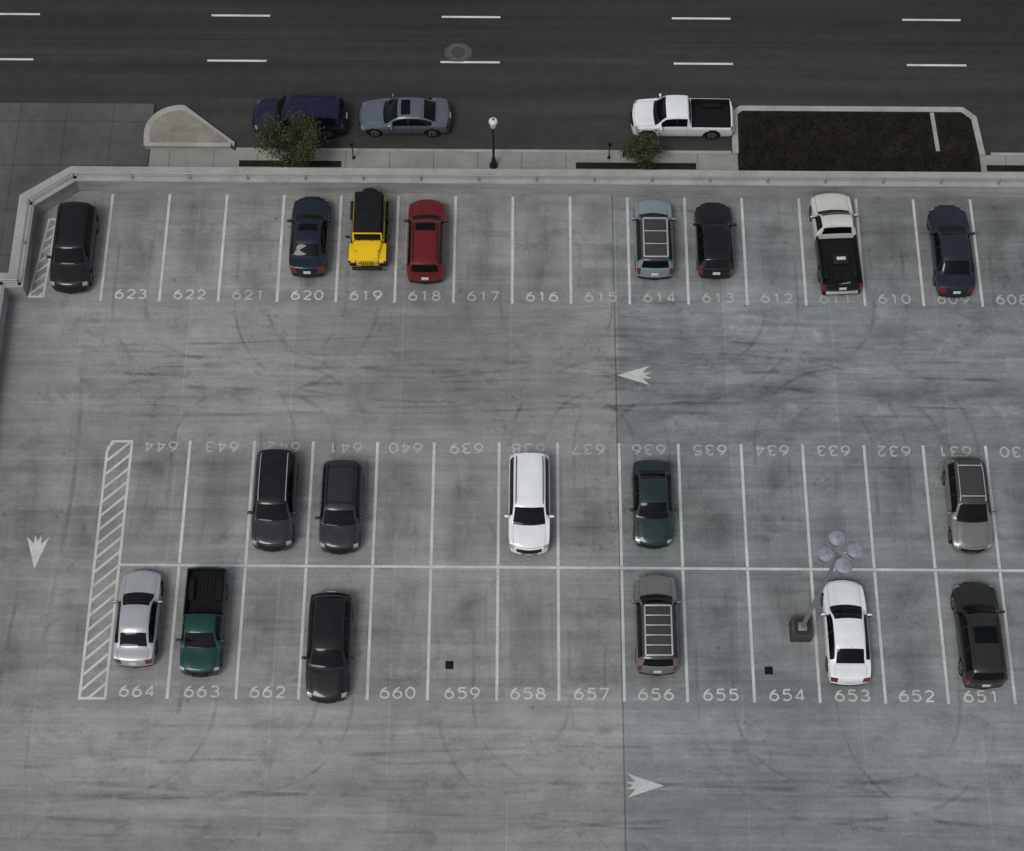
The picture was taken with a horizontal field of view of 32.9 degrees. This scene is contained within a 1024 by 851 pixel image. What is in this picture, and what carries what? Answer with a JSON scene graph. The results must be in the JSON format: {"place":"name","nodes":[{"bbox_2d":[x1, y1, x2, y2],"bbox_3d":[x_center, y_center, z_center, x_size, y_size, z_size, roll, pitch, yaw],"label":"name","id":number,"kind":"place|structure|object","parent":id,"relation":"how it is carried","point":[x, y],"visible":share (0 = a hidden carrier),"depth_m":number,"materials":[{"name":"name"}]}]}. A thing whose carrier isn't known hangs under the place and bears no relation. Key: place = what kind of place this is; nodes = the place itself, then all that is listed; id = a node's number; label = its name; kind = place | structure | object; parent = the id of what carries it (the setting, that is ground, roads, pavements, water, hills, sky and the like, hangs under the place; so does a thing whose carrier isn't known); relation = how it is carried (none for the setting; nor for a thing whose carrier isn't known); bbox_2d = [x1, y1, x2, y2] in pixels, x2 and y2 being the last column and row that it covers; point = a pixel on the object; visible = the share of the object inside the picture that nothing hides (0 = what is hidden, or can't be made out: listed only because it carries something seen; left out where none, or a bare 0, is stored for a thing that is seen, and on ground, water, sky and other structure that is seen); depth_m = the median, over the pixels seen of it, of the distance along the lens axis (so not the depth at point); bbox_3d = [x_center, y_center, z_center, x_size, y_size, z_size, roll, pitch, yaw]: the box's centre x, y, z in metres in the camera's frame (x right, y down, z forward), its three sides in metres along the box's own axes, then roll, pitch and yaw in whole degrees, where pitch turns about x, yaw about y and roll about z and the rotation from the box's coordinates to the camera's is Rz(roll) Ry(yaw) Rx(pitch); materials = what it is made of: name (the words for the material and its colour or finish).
{"place":"outdoors","nodes":[
{"label":"outdoors","id":0,"kind":"place"},
{"bbox_2d":[0,103,154,272],"bbox_3d":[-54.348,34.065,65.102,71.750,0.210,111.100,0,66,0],"label":"plaza pavement","id":1,"kind":"structure","parent":0,"point":[40,143],"depth_m":86.97,"materials":[{"name":"concrete"}]},
{"bbox_2d":[143,105,234,148],"bbox_3d":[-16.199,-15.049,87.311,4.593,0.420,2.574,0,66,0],"label":"corner traffic island","id":2,"kind":"structure","parent":0,"point":[180,127],"depth_m":87.10,"materials":[{"name":"concrete"}]},
{"bbox_2d":[0,191,1023,850],"bbox_3d":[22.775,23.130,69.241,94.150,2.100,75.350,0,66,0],"label":"parking deck","id":3,"kind":"structure","parent":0,"point":[86,377],"depth_m":76.46,"materials":[{"name":"concrete"}]},
{"bbox_2d":[46,200,98,293],"bbox_3d":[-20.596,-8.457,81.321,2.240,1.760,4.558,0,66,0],"label":"parked suv","id":4,"kind":"object","parent":3,"relation":"on","point":[76,231],"visible":1,"depth_m":80.69,"materials":[{"name":"black paint"}]},
{"bbox_2d":[113,569,163,667],"bbox_3d":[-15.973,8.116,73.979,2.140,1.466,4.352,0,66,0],"label":"parked sedan","id":5,"kind":"object","parent":3,"relation":"on","point":[139,602],"visible":1,"depth_m":73.37,"materials":[{"name":"silver paint"}]},
{"bbox_2d":[175,567,227,677],"bbox_3d":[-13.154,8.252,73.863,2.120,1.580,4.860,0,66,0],"label":"pickup truck","id":6,"kind":"object","parent":3,"relation":"on","point":[202,639],"visible":1,"depth_m":73.20,"materials":[{"name":"green paint"}]},
{"bbox_2d":[247,449,298,551],"bbox_3d":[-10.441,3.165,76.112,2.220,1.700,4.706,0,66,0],"label":"parked suv","id":7,"kind":"object","parent":3,"relation":"on","point":[273,512],"visible":1,"depth_m":75.47,"materials":[{"name":"grey paint"}]},
{"bbox_2d":[287,197,331,277],"bbox_3d":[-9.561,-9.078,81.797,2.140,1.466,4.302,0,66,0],"label":"parked sedan","id":8,"kind":"object","parent":3,"relation":"on","point":[310,220],"visible":1,"depth_m":81.11,"materials":[{"name":"blue paint"}]},
{"bbox_2d":[301,591,353,703],"bbox_3d":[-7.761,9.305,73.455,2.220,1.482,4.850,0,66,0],"label":"parked station wagon","id":9,"kind":"object","parent":3,"relation":"on","point":[328,657],"visible":1,"depth_m":72.87,"materials":[{"name":"black paint"}]},
{"bbox_2d":[315,460,364,554],"bbox_3d":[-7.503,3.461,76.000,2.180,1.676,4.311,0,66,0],"label":"parked suv","id":10,"kind":"object","parent":3,"relation":"on","point":[340,518],"visible":1,"depth_m":75.40,"materials":[{"name":"grey paint"}]},
{"bbox_2d":[345,188,389,269],"bbox_3d":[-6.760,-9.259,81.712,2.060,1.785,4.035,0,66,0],"label":"yellow offroad vehicle","id":11,"kind":"object","parent":3,"relation":"on","point":[369,218],"visible":1,"depth_m":81.09,"materials":[{"name":"paint"}]},
{"bbox_2d":[404,199,448,283],"bbox_3d":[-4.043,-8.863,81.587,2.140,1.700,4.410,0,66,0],"label":"parked suv","id":12,"kind":"object","parent":3,"relation":"on","point":[426,220],"visible":1,"depth_m":80.80,"materials":[{"name":"red paint"}]},
{"bbox_2d":[445,661,453,668],"bbox_3d":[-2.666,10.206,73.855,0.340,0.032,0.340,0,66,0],"label":"deck drain","id":13,"kind":"object","parent":3,"relation":"on","point":[448,664],"visible":1,"depth_m":73.85,"materials":[{"name":"black metal"}]},
{"bbox_2d":[27,194,1023,796],"bbox_3d":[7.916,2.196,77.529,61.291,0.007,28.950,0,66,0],"label":"parking lot markings","id":14,"kind":"object","parent":3,"relation":"on","point":[637,784],"visible":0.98,"depth_m":76.27,"materials":[{"name":"paint"}]},
{"bbox_2d":[504,452,554,555],"bbox_3d":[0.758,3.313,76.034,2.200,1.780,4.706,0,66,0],"label":"parked suv","id":15,"kind":"object","parent":3,"relation":"on","point":[528,515],"visible":1,"depth_m":75.37,"materials":[{"name":"white paint"}]},
{"bbox_2d":[629,460,677,548],"bbox_3d":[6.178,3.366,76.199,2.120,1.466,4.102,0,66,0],"label":"parked sedan","id":16,"kind":"object","parent":3,"relation":"on","point":[652,510],"visible":1,"depth_m":75.67,"materials":[{"name":"green paint"}]},
{"bbox_2d":[631,199,676,279],"bbox_3d":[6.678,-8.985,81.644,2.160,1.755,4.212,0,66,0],"label":"parked suv","id":17,"kind":"object","parent":3,"relation":"on","point":[652,219],"visible":1,"depth_m":80.89,"materials":[{"name":"silver paint"}]},
{"bbox_2d":[631,574,681,675],"bbox_3d":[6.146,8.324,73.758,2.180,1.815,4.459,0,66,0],"label":"parked suv","id":18,"kind":"object","parent":3,"relation":"on","point":[655,602],"visible":1,"depth_m":73.01,"materials":[{"name":"grey paint"}]},
{"bbox_2d":[693,202,736,278],"bbox_3d":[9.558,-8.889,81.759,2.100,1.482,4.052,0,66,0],"label":"parked hatchback","id":19,"kind":"object","parent":3,"relation":"on","point":[712,224],"visible":1,"depth_m":81.07,"materials":[{"name":"black paint"}]},
{"bbox_2d":[765,667,772,673],"bbox_3d":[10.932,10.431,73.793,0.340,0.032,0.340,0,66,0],"label":"deck drain","id":20,"kind":"object","parent":3,"relation":"on","point":[768,670],"visible":1,"depth_m":73.78,"materials":[{"name":"black metal"}]},
{"bbox_2d":[789,529,863,641],"bbox_3d":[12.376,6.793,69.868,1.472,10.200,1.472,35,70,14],"label":"parking lot light pole","id":21,"kind":"object","parent":3,"relation":"on","point":[800,629],"visible":1,"depth_m":65.55,"materials":[{"name":"metal"}]},
{"bbox_2d":[809,193,862,294],"bbox_3d":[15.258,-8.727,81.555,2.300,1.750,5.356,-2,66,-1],"label":"pickup truck","id":22,"kind":"object","parent":3,"relation":"on","point":[831,218],"visible":1,"depth_m":81.26,"materials":[{"name":"beige paint"}]},
{"bbox_2d":[821,580,871,685],"bbox_3d":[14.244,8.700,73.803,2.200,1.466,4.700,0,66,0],"label":"parked sedan","id":23,"kind":"object","parent":3,"relation":"on","point":[844,614],"visible":0.95,"depth_m":73.17,"materials":[{"name":"white paint"}]},
{"bbox_2d":[927,205,975,297],"bbox_3d":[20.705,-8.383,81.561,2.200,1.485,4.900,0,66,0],"label":"parked sedan","id":24,"kind":"object","parent":3,"relation":"on","point":[948,228],"visible":1,"depth_m":80.87,"materials":[{"name":"blue paint"}]},
{"bbox_2d":[942,456,996,554],"bbox_3d":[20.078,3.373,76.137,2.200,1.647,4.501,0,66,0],"label":"parked station wagon","id":25,"kind":"object","parent":3,"relation":"on","point":[967,497],"visible":1,"depth_m":75.57,"materials":[{"name":"grey paint"}]},
{"bbox_2d":[950,582,1007,689],"bbox_3d":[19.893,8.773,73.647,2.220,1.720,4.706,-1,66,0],"label":"parked suv","id":26,"kind":"object","parent":3,"relation":"on","point":[982,663],"visible":1,"depth_m":72.95,"materials":[{"name":"grey paint"}]},
{"bbox_2d":[0,0,1023,165],"bbox_3d":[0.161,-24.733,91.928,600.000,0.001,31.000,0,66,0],"label":"street","id":27,"kind":"structure","parent":0,"point":[574,74],"depth_m":89.27,"materials":[{"name":"grey asphalt"}]},
{"bbox_2d":[252,93,347,138],"bbox_3d":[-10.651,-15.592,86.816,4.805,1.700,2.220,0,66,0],"label":"parked suv","id":28,"kind":"object","parent":27,"relation":"on","point":[331,111],"visible":0.69,"depth_m":86.28,"materials":[{"name":"blue paint"}]},
{"bbox_2d":[358,93,450,136],"bbox_3d":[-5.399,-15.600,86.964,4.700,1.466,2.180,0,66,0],"label":"parked sedan","id":29,"kind":"object","parent":27,"relation":"on","point":[431,117],"visible":1,"depth_m":86.62,"materials":[{"name":"paint"}]},
{"bbox_2d":[445,43,471,61],"bbox_3d":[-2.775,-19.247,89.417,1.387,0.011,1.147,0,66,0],"label":"manhole cover","id":30,"kind":"object","parent":27,"relation":"on","point":[458,52],"visible":1,"depth_m":89.42,"materials":[{"name":"metal"}]},
{"bbox_2d":[0,13,965,65],"bbox_3d":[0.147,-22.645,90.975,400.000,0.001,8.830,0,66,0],"label":"road markings","id":31,"kind":"object","parent":27,"relation":"on","point":[499,61],"visible":1,"depth_m":89.20,"materials":[{"name":"paint"}]},
{"bbox_2d":[630,93,734,139],"bbox_3d":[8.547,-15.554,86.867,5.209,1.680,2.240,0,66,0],"label":"pickup truck","id":32,"kind":"object","parent":27,"relation":"on","point":[684,115],"visible":0.96,"depth_m":86.68,"materials":[{"name":"white paint"}]},
{"bbox_2d":[732,106,984,171],"bbox_3d":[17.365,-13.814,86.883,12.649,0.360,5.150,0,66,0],"label":"grass island","id":33,"kind":"structure","parent":27,"relation":"on","point":[857,138],"depth_m":87.09,"materials":[{"name":"plant"}]},
{"bbox_2d":[148,148,1023,171],"bbox_3d":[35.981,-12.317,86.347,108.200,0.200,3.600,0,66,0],"label":"sidewalk","id":34,"kind":"structure","parent":0,"point":[509,159],"depth_m":86.58,"materials":[{"name":"concrete"}]},
{"bbox_2d":[251,106,327,167],"bbox_3d":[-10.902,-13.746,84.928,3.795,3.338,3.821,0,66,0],"label":"street tree","id":35,"kind":"object","parent":34,"relation":"on","point":[296,154],"visible":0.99,"depth_m":84.47,"materials":[{"name":"green plant"}]},
{"bbox_2d":[350,141,354,158],"bbox_3d":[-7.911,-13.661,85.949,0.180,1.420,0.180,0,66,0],"label":"parking meter","id":36,"kind":"object","parent":34,"relation":"on","point":[351,146],"visible":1,"depth_m":85.72,"materials":[{"name":"black metal"}]},
{"bbox_2d":[488,117,497,168],"bbox_3d":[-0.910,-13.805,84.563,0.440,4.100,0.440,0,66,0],"label":"street lamp","id":37,"kind":"object","parent":34,"relation":"on","point":[492,121],"visible":1,"depth_m":84.62,"materials":[{"name":"black metal"}]},
{"bbox_2d":[607,141,611,158],"bbox_3d":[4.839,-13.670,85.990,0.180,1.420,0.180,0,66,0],"label":"parking meter","id":38,"kind":"object","parent":34,"relation":"on","point":[609,146],"visible":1,"depth_m":85.62,"materials":[{"name":"black metal"}]},
{"bbox_2d":[618,129,665,169],"bbox_3d":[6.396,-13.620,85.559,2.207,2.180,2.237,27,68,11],"label":"street tree","id":39,"kind":"object","parent":34,"relation":"on","point":[653,147],"visible":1,"depth_m":85.12,"materials":[{"name":"green plant"}]},
{"label":"ground","id":40,"kind":"structure","parent":0,"visible":0},
{"bbox_2d":[0,166,1023,355],"bbox_3d":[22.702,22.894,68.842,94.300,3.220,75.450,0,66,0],"label":"parapet wall","id":41,"kind":"structure","parent":40,"relation":"on","point":[56,195],"depth_m":82.86,"materials":[{"name":"concrete"}]},
{"bbox_2d":[0,172,1023,284],"bbox_3d":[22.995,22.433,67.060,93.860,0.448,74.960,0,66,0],"label":"safety railing","id":42,"kind":"object","parent":41,"relation":"on","point":[363,179],"visible":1,"depth_m":82.32,"materials":[{"name":"concrete"}]}
]}

